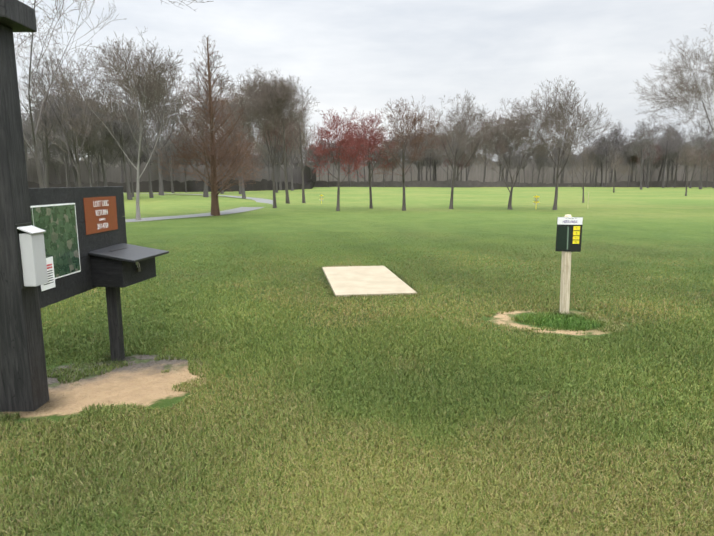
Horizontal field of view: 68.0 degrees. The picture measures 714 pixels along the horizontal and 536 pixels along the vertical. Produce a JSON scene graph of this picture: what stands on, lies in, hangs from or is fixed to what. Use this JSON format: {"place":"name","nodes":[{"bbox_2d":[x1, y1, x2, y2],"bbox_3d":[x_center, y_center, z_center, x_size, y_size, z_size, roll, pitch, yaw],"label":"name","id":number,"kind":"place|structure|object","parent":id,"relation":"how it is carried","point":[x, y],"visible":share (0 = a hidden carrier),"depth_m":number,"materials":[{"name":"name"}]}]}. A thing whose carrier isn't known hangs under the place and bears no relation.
{"place":"outdoors","nodes":[
{"label":"outdoors","id":0,"kind":"place"},
{"bbox_2d":[27,157,315,186],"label":"hedge","id":1,"kind":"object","parent":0,"point":[113,173],"depth_m":112.92,"materials":[{"name":"plant"}]},
{"bbox_2d":[125,193,272,221],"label":"foot path","id":2,"kind":"structure","parent":0,"point":[243,209],"depth_m":27.81,"materials":[{"name":"grey concrete"}]},
{"bbox_2d":[0,187,713,535],"bbox_3d":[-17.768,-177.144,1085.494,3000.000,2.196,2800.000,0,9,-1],"label":"lawn","id":3,"kind":"structure","parent":0,"point":[676,216],"depth_m":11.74,"materials":[{"name":"green plant"}]},
{"bbox_2d":[21,110,41,152],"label":"tree","id":4,"kind":"object","parent":3,"relation":"on","point":[27,134],"visible":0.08,"depth_m":72.85,"materials":[{"name":"grey plant"}]},
{"bbox_2d":[26,109,49,179],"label":"tree","id":5,"kind":"object","parent":3,"relation":"on","point":[43,164],"visible":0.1,"depth_m":81.08,"materials":[{"name":"grey plant"}]},
{"bbox_2d":[13,0,72,69],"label":"tree","id":6,"kind":"object","parent":3,"relation":"on","point":[35,36],"visible":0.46,"depth_m":18.93,"materials":[{"name":"grey plant"}]},
{"bbox_2d":[20,52,74,187],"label":"tree","id":7,"kind":"object","parent":3,"relation":"on","point":[46,181],"visible":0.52,"depth_m":41.69,"materials":[{"name":"grey plant"}]},
{"bbox_2d":[20,51,79,186],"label":"tree","id":8,"kind":"object","parent":3,"relation":"on","point":[74,173],"visible":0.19,"depth_m":53.17,"materials":[{"name":"grey plant"}]},
{"bbox_2d":[28,140,74,183],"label":"tree","id":9,"kind":"object","parent":3,"relation":"on","point":[53,154],"visible":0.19,"depth_m":96.22,"materials":[{"name":"grey plant"}]},
{"bbox_2d":[39,145,78,183],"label":"tree","id":10,"kind":"object","parent":3,"relation":"on","point":[56,163],"visible":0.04,"depth_m":102.03,"materials":[{"name":"grey plant"}]},
{"bbox_2d":[25,92,94,186],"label":"tree","id":11,"kind":"object","parent":3,"relation":"on","point":[67,179],"visible":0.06,"depth_m":51.87,"materials":[{"name":"grey plant"}]},
{"bbox_2d":[32,97,92,186],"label":"tree","id":12,"kind":"object","parent":3,"relation":"on","point":[60,149],"visible":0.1,"depth_m":52.29,"materials":[{"name":"grey plant"}]},
{"bbox_2d":[15,20,125,186],"bbox_3d":[-12.611,-6.117,23.118,4.970,8.113,5.061,9,13,44],"label":"tree","id":13,"kind":"object","parent":3,"relation":"on","point":[78,170],"visible":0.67,"depth_m":22.77,"materials":[{"name":"grey plant"}]},
{"bbox_2d":[33,90,115,186],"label":"tree","id":14,"kind":"object","parent":3,"relation":"on","point":[76,112],"visible":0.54,"depth_m":40.96,"materials":[{"name":"grey plant"}]},
{"bbox_2d":[0,0,168,411],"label":"notice board","id":15,"kind":"object","parent":3,"relation":"on","point":[59,244],"visible":1,"depth_m":3.74,"materials":[{"name":"black wood"}]},
{"bbox_2d":[73,145,104,182],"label":"tree","id":16,"kind":"object","parent":3,"relation":"on","point":[91,167],"visible":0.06,"depth_m":103.91,"materials":[{"name":"grey plant"}]},
{"bbox_2d":[62,116,131,186],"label":"tree","id":17,"kind":"object","parent":3,"relation":"on","point":[98,172],"depth_m":54.09,"materials":[{"name":"grey plant"}]},
{"bbox_2d":[47,115,150,186],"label":"tree","id":18,"kind":"object","parent":3,"relation":"on","point":[123,137],"visible":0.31,"depth_m":44.33,"materials":[{"name":"grey plant"}]},
{"bbox_2d":[87,149,118,167],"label":"tree","id":19,"kind":"object","parent":3,"relation":"on","point":[107,158],"depth_m":137.37,"materials":[{"name":"grey plant"}]},
{"bbox_2d":[14,0,213,187],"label":"tree","id":20,"kind":"object","parent":3,"relation":"on","point":[38,166],"visible":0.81,"depth_m":14.85,"materials":[{"name":"grey plant"}]},
{"bbox_2d":[90,78,150,199],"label":"tree","id":21,"kind":"object","parent":3,"relation":"on","point":[118,126],"visible":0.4,"depth_m":44.33,"materials":[{"name":"grey plant"}]},
{"bbox_2d":[94,118,151,196],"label":"tree","id":22,"kind":"object","parent":3,"relation":"on","point":[115,153],"visible":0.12,"depth_m":52.06,"materials":[{"name":"grey plant"}]},
{"bbox_2d":[112,147,134,165],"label":"tree","id":23,"kind":"object","parent":3,"relation":"on","point":[125,155],"depth_m":142.14,"materials":[{"name":"grey plant"}]},
{"bbox_2d":[110,104,149,182],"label":"tree","id":24,"kind":"object","parent":3,"relation":"on","point":[122,181],"depth_m":82.46,"materials":[{"name":"grey plant"}]},
{"bbox_2d":[49,26,220,219],"bbox_3d":[-8.482,-5.595,21.575,5.660,7.597,5.973,8,12,42],"label":"tree","id":25,"kind":"object","parent":3,"relation":"on","point":[154,89],"visible":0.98,"depth_m":20.98,"materials":[{"name":"grey plant"}]},
{"bbox_2d":[115,87,167,197],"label":"tree","id":26,"kind":"object","parent":3,"relation":"on","point":[149,170],"visible":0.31,"depth_m":49.38,"materials":[{"name":"grey plant"}]},
{"bbox_2d":[126,102,156,181],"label":"tree","id":27,"kind":"object","parent":3,"relation":"on","point":[142,152],"visible":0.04,"depth_m":80.87,"materials":[{"name":"grey plant"}]},
{"bbox_2d":[127,77,199,194],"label":"tree","id":28,"kind":"object","parent":3,"relation":"on","point":[161,190],"visible":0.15,"depth_m":63.79,"materials":[{"name":"grey plant"}]},
{"bbox_2d":[149,112,179,192],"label":"tree","id":29,"kind":"object","parent":3,"relation":"on","point":[166,155],"visible":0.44,"depth_m":73.28,"materials":[{"name":"grey plant"}]},
{"bbox_2d":[146,115,186,180],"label":"tree","id":30,"kind":"object","parent":3,"relation":"on","point":[170,165],"visible":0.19,"depth_m":89.50,"materials":[{"name":"grey plant"}]},
{"bbox_2d":[152,146,185,180],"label":"tree","id":31,"kind":"object","parent":3,"relation":"on","point":[166,158],"visible":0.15,"depth_m":109.34,"materials":[{"name":"grey plant"}]},
{"bbox_2d":[28,179,314,192],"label":"hedge","id":32,"kind":"object","parent":3,"relation":"on","point":[198,186],"visible":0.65,"depth_m":81.11,"materials":[{"name":"plant"}]},
{"bbox_2d":[155,129,203,191],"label":"tree","id":33,"kind":"object","parent":3,"relation":"on","point":[175,150],"visible":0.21,"depth_m":75.14,"materials":[{"name":"grey plant"}]},
{"bbox_2d":[174,50,238,196],"bbox_3d":[-14.951,-14.501,54.043,5.882,14.638,7.723,3,10,20],"label":"tree","id":34,"kind":"object","parent":3,"relation":"on","point":[205,192],"visible":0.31,"depth_m":53.03,"materials":[{"name":"grey plant"}]},
{"bbox_2d":[149,35,265,215],"bbox_3d":[-6.424,-6.436,24.629,4.910,8.264,5.299,2,10,14],"label":"conical tree","id":35,"kind":"object","parent":3,"relation":"on","point":[213,166],"visible":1,"depth_m":24.24,"materials":[{"name":"red plant"}]},
{"bbox_2d":[188,87,260,193],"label":"tree","id":36,"kind":"object","parent":3,"relation":"on","point":[221,192],"visible":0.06,"depth_m":68.36,"materials":[{"name":"grey plant"}]},
{"bbox_2d":[213,87,256,198],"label":"tree","id":37,"kind":"object","parent":3,"relation":"on","point":[243,192],"visible":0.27,"depth_m":49.01,"materials":[{"name":"grey plant"}]},
{"bbox_2d":[217,111,253,193],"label":"tree","id":38,"kind":"object","parent":3,"relation":"on","point":[240,189],"visible":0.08,"depth_m":66.17,"materials":[{"name":"grey plant"}]},
{"bbox_2d":[198,66,320,207],"bbox_3d":[-5.765,-7.578,30.928,7.327,8.469,6.209,-4,10,-25],"label":"tree","id":39,"kind":"object","parent":3,"relation":"on","point":[265,99],"visible":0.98,"depth_m":29.66,"materials":[{"name":"grey plant"}]},
{"bbox_2d":[249,121,274,179],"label":"tree","id":40,"kind":"object","parent":3,"relation":"on","point":[268,165],"visible":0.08,"depth_m":91.78,"materials":[{"name":"grey plant"}]},
{"bbox_2d":[261,103,282,189],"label":"tree","id":41,"kind":"object","parent":3,"relation":"on","point":[280,182],"visible":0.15,"depth_m":91.66,"materials":[{"name":"grey plant"}]},
{"bbox_2d":[261,144,288,170],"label":"tree","id":42,"kind":"object","parent":3,"relation":"on","point":[266,160],"visible":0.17,"depth_m":103.01,"materials":[{"name":"grey plant"}]},
{"bbox_2d":[247,109,312,203],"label":"tree","id":43,"kind":"object","parent":3,"relation":"on","point":[286,182],"visible":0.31,"depth_m":38.45,"materials":[{"name":"grey plant"}]},
{"bbox_2d":[258,115,308,192],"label":"tree","id":44,"kind":"object","parent":3,"relation":"on","point":[288,144],"visible":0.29,"depth_m":75.97,"materials":[{"name":"grey plant"}]},
{"bbox_2d":[265,116,311,190],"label":"tree","id":45,"kind":"object","parent":3,"relation":"on","point":[292,188],"visible":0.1,"depth_m":91.67,"materials":[{"name":"grey plant"}]},
{"bbox_2d":[288,147,306,166],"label":"tree","id":46,"kind":"object","parent":3,"relation":"on","point":[299,160],"visible":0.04,"depth_m":145.70,"materials":[{"name":"grey plant"}]},
{"bbox_2d":[281,100,323,202],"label":"tree","id":47,"kind":"object","parent":3,"relation":"on","point":[302,170],"visible":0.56,"depth_m":40.06,"materials":[{"name":"grey plant"}]},
{"bbox_2d":[300,143,329,178],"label":"tree","id":48,"kind":"object","parent":3,"relation":"on","point":[309,156],"visible":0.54,"depth_m":137.78,"materials":[{"name":"grey plant"}]},
{"bbox_2d":[314,138,340,186],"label":"tree","id":49,"kind":"object","parent":3,"relation":"on","point":[333,153],"visible":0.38,"depth_m":140.62,"materials":[{"name":"grey plant"}]},
{"bbox_2d":[305,106,373,210],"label":"red tree","id":50,"kind":"object","parent":3,"relation":"on","point":[344,144],"visible":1,"depth_m":28.49,"materials":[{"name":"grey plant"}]},
{"bbox_2d":[332,143,360,186],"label":"tree","id":51,"kind":"object","parent":3,"relation":"on","point":[343,158],"visible":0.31,"depth_m":141.62,"materials":[{"name":"grey plant"}]},
{"bbox_2d":[336,108,396,208],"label":"red tree","id":52,"kind":"object","parent":3,"relation":"on","point":[374,139],"visible":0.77,"depth_m":31.20,"materials":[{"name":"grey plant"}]},
{"bbox_2d":[322,266,416,296],"bbox_3d":[0.105,0.214,8.729,1.175,0.100,2.480,-1,9,-8],"label":"tee pad","id":53,"kind":"object","parent":3,"relation":"on","point":[344,281],"visible":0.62,"depth_m":8.42,"materials":[{"name":"concrete"}]},
{"bbox_2d":[369,153,396,180],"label":"tree","id":54,"kind":"object","parent":3,"relation":"on","point":[378,163],"visible":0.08,"depth_m":148.09,"materials":[{"name":"grey plant"}]},
{"bbox_2d":[364,139,406,186],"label":"tree","id":55,"kind":"object","parent":3,"relation":"on","point":[398,152],"visible":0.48,"depth_m":138.05,"materials":[{"name":"grey plant"}]},
{"bbox_2d":[388,144,411,174],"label":"tree","id":56,"kind":"object","parent":3,"relation":"on","point":[398,156],"visible":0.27,"depth_m":145.71,"materials":[{"name":"grey plant"}]},
{"bbox_2d":[372,96,442,210],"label":"tree","id":57,"kind":"object","parent":3,"relation":"on","point":[421,136],"visible":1,"depth_m":28.68,"materials":[{"name":"grey plant"}]},
{"bbox_2d":[408,140,430,180],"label":"tree","id":58,"kind":"object","parent":3,"relation":"on","point":[423,157],"visible":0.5,"depth_m":145.87,"materials":[{"name":"grey plant"}]},
{"bbox_2d":[405,152,433,180],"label":"tree","id":59,"kind":"object","parent":3,"relation":"on","point":[419,163],"visible":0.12,"depth_m":162.98,"materials":[{"name":"grey plant"}]},
{"bbox_2d":[400,129,441,180],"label":"tree","id":60,"kind":"object","parent":3,"relation":"on","point":[409,147],"visible":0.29,"depth_m":147.61,"materials":[{"name":"grey plant"}]},
{"bbox_2d":[418,129,442,180],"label":"tree","id":61,"kind":"object","parent":3,"relation":"on","point":[430,158],"visible":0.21,"depth_m":149.99,"materials":[{"name":"grey plant"}]},
{"bbox_2d":[425,130,453,180],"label":"tree","id":62,"kind":"object","parent":3,"relation":"on","point":[442,145],"visible":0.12,"depth_m":154.65,"materials":[{"name":"grey plant"}]},
{"bbox_2d":[431,140,470,187],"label":"tree","id":63,"kind":"object","parent":3,"relation":"on","point":[457,154],"visible":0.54,"depth_m":140.08,"materials":[{"name":"grey plant"}]},
{"bbox_2d":[442,152,471,180],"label":"tree","id":64,"kind":"object","parent":3,"relation":"on","point":[462,164],"visible":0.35,"depth_m":147.03,"materials":[{"name":"grey plant"}]},
{"bbox_2d":[414,91,502,208],"bbox_3d":[6.279,-7.212,32.614,5.244,7.208,6.399,2,10,13],"label":"grey tree","id":65,"kind":"object","parent":3,"relation":"on","point":[462,129],"visible":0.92,"depth_m":31.31,"materials":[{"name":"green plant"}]},
{"bbox_2d":[466,115,505,181],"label":"tree","id":66,"kind":"object","parent":3,"relation":"on","point":[488,150],"visible":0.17,"depth_m":146.09,"materials":[{"name":"grey plant"}]},
{"bbox_2d":[498,116,514,181],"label":"tree","id":67,"kind":"object","parent":3,"relation":"on","point":[504,153],"visible":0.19,"depth_m":154.12,"materials":[{"name":"grey plant"}]},
{"bbox_2d":[500,142,513,179],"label":"tree","id":68,"kind":"object","parent":3,"relation":"on","point":[508,152],"visible":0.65,"depth_m":147.42,"materials":[{"name":"grey plant"}]},
{"bbox_2d":[459,98,561,209],"bbox_3d":[8.957,-6.771,31.423,5.554,6.737,5.894,-2,10,-12],"label":"spreading tree","id":69,"kind":"object","parent":3,"relation":"on","point":[506,123],"visible":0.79,"depth_m":30.70,"materials":[{"name":"grey plant"}]},
{"bbox_2d":[497,129,524,181],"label":"tree","id":70,"kind":"object","parent":3,"relation":"on","point":[510,154],"visible":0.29,"depth_m":154.03,"materials":[{"name":"grey plant"}]},
{"bbox_2d":[315,179,712,186],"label":"brush edge","id":71,"kind":"object","parent":3,"relation":"on","point":[447,183],"visible":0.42,"depth_m":145.87,"materials":[{"name":"plant"}]},
{"bbox_2d":[502,152,529,181],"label":"tree","id":72,"kind":"object","parent":3,"relation":"on","point":[511,168],"visible":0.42,"depth_m":145.24,"materials":[{"name":"grey plant"}]},
{"bbox_2d":[510,147,527,186],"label":"tree","id":73,"kind":"object","parent":3,"relation":"on","point":[519,159],"visible":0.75,"depth_m":140.12,"materials":[{"name":"grey plant"}]},
{"bbox_2d":[525,143,550,186],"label":"tree","id":74,"kind":"object","parent":3,"relation":"on","point":[542,159],"visible":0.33,"depth_m":142.92,"materials":[{"name":"grey plant"}]},
{"bbox_2d":[531,157,556,183],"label":"tree","id":75,"kind":"object","parent":3,"relation":"on","point":[545,164],"visible":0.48,"depth_m":181.86,"materials":[{"name":"grey plant"}]},
{"bbox_2d":[550,133,565,183],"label":"tree","id":76,"kind":"object","parent":3,"relation":"on","point":[554,149],"visible":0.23,"depth_m":183.11,"materials":[{"name":"grey plant"}]},
{"bbox_2d":[507,75,616,209],"bbox_3d":[11.517,-6.930,30.027,5.151,7.497,5.809,-5,10,-26],"label":"tall tree","id":77,"kind":"object","parent":3,"relation":"on","point":[552,116],"visible":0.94,"depth_m":29.42,"materials":[{"name":"grey plant"}]},
{"bbox_2d":[548,129,576,183],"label":"tree","id":78,"kind":"object","parent":3,"relation":"on","point":[561,149],"visible":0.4,"depth_m":149.95,"materials":[{"name":"grey plant"}]},
{"bbox_2d":[555,215,582,313],"bbox_3d":[2.526,0.110,6.427,0.290,1.512,0.128,1,9,7],"label":"tee sign","id":79,"kind":"object","parent":3,"relation":"on","point":[569,235],"visible":1,"depth_m":6.30,"materials":[{"name":"black"}]},
{"bbox_2d":[561,151,588,186],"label":"tree","id":80,"kind":"object","parent":3,"relation":"on","point":[569,160],"visible":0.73,"depth_m":140.24,"materials":[{"name":"grey plant"}]},
{"bbox_2d":[564,142,597,202],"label":"small tree","id":81,"kind":"object","parent":3,"relation":"on","point":[583,164],"visible":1,"depth_m":40.18,"materials":[{"name":"grey plant"}]},
{"bbox_2d":[583,128,598,182],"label":"tree","id":82,"kind":"object","parent":3,"relation":"on","point":[590,139],"visible":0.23,"depth_m":182.59,"materials":[{"name":"grey plant"}]},
{"bbox_2d":[577,144,606,186],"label":"tree","id":83,"kind":"object","parent":3,"relation":"on","point":[597,154],"visible":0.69,"depth_m":141.37,"materials":[{"name":"grey plant"}]},
{"bbox_2d":[593,153,604,186],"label":"tree","id":84,"kind":"object","parent":3,"relation":"on","point":[599,168],"visible":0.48,"depth_m":143.80,"materials":[{"name":"grey plant"}]},
{"bbox_2d":[589,131,622,186],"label":"tree","id":85,"kind":"object","parent":3,"relation":"on","point":[599,142],"visible":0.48,"depth_m":143.08,"materials":[{"name":"grey plant"}]},
{"bbox_2d":[597,132,617,186],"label":"tree","id":86,"kind":"object","parent":3,"relation":"on","point":[605,147],"visible":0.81,"depth_m":141.77,"materials":[{"name":"grey plant"}]},
{"bbox_2d":[603,149,632,192],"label":"small tree","id":87,"kind":"object","parent":3,"relation":"on","point":[616,168],"visible":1,"depth_m":75.28,"materials":[{"name":"grey plant"}]},
{"bbox_2d":[602,122,633,181],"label":"tree","id":88,"kind":"object","parent":3,"relation":"on","point":[621,136],"visible":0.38,"depth_m":151.03,"materials":[{"name":"grey plant"}]},
{"bbox_2d":[603,126,634,181],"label":"tree","id":89,"kind":"object","parent":3,"relation":"on","point":[616,137],"visible":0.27,"depth_m":151.08,"materials":[{"name":"grey plant"}]},
{"bbox_2d":[612,137,656,186],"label":"tree","id":90,"kind":"object","parent":3,"relation":"on","point":[628,147],"visible":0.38,"depth_m":144.38,"materials":[{"name":"grey plant"}]},
{"bbox_2d":[623,137,649,181],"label":"tree","id":91,"kind":"object","parent":3,"relation":"on","point":[631,158],"visible":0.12,"depth_m":145.84,"materials":[{"name":"grey plant"}]},
{"bbox_2d":[631,120,648,180],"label":"tree","id":92,"kind":"object","parent":3,"relation":"on","point":[641,141],"visible":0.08,"depth_m":154.97,"materials":[{"name":"grey plant"}]},
{"bbox_2d":[625,121,655,189],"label":"tree","id":93,"kind":"object","parent":3,"relation":"on","point":[638,147],"visible":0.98,"depth_m":107.36,"materials":[{"name":"grey plant"}]},
{"bbox_2d":[637,137,659,187],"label":"tree","id":94,"kind":"object","parent":3,"relation":"on","point":[651,153],"visible":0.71,"depth_m":124.85,"materials":[{"name":"grey plant"}]},
{"bbox_2d":[629,142,667,186],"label":"tree","id":95,"kind":"object","parent":3,"relation":"on","point":[658,156],"visible":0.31,"depth_m":140.97,"materials":[{"name":"grey plant"}]},
{"bbox_2d":[639,114,665,179],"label":"tree","id":96,"kind":"object","parent":3,"relation":"on","point":[657,139],"visible":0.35,"depth_m":148.62,"materials":[{"name":"grey plant"}]},
{"bbox_2d":[647,125,684,187],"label":"tree","id":97,"kind":"object","parent":3,"relation":"on","point":[669,142],"visible":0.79,"depth_m":135.87,"materials":[{"name":"grey plant"}]},
{"bbox_2d":[657,129,678,174],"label":"tree","id":98,"kind":"object","parent":3,"relation":"on","point":[665,151],"visible":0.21,"depth_m":150.45,"materials":[{"name":"grey plant"}]},
{"bbox_2d":[655,122,684,180],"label":"tree","id":99,"kind":"object","parent":3,"relation":"on","point":[660,146],"visible":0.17,"depth_m":163.92,"materials":[{"name":"grey plant"}]},
{"bbox_2d":[629,24,713,149],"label":"tree","id":100,"kind":"object","parent":3,"relation":"on","point":[684,99],"visible":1,"depth_m":31.12,"materials":[{"name":"grey plant"}]},
{"bbox_2d":[654,139,689,186],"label":"tree","id":101,"kind":"object","parent":3,"relation":"on","point":[670,159],"visible":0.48,"depth_m":140.32,"materials":[{"name":"grey plant"}]},
{"bbox_2d":[661,128,691,187],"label":"tree","id":102,"kind":"object","parent":3,"relation":"on","point":[679,144],"visible":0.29,"depth_m":139.53,"materials":[{"name":"grey plant"}]},
{"bbox_2d":[674,143,713,195],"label":"small tree","id":103,"kind":"object","parent":3,"relation":"on","point":[686,159],"visible":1,"depth_m":56.76,"materials":[{"name":"grey plant"}]},
{"bbox_2d":[677,115,713,188],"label":"tree","id":104,"kind":"object","parent":3,"relation":"on","point":[699,139],"visible":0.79,"depth_m":104.91,"materials":[{"name":"grey plant"}]},
{"bbox_2d":[686,135,711,187],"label":"tree","id":105,"kind":"object","parent":3,"relation":"on","point":[707,145],"visible":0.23,"depth_m":120.04,"materials":[{"name":"grey plant"}]},
{"bbox_2d":[699,136,713,187],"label":"tree","id":106,"kind":"object","parent":3,"relation":"on","point":[708,157],"visible":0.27,"depth_m":129.63,"materials":[{"name":"grey plant"}]},
{"bbox_2d":[13,0,713,162],"label":"sky","id":107,"kind":"structure","parent":0,"point":[366,55],"materials":[{"name":"white"}]},
{"bbox_2d":[27,154,713,183],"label":"woodland backdrop","id":108,"kind":"structure","parent":0,"point":[547,173],"depth_m":202.08,"materials":[{"name":"plant"}]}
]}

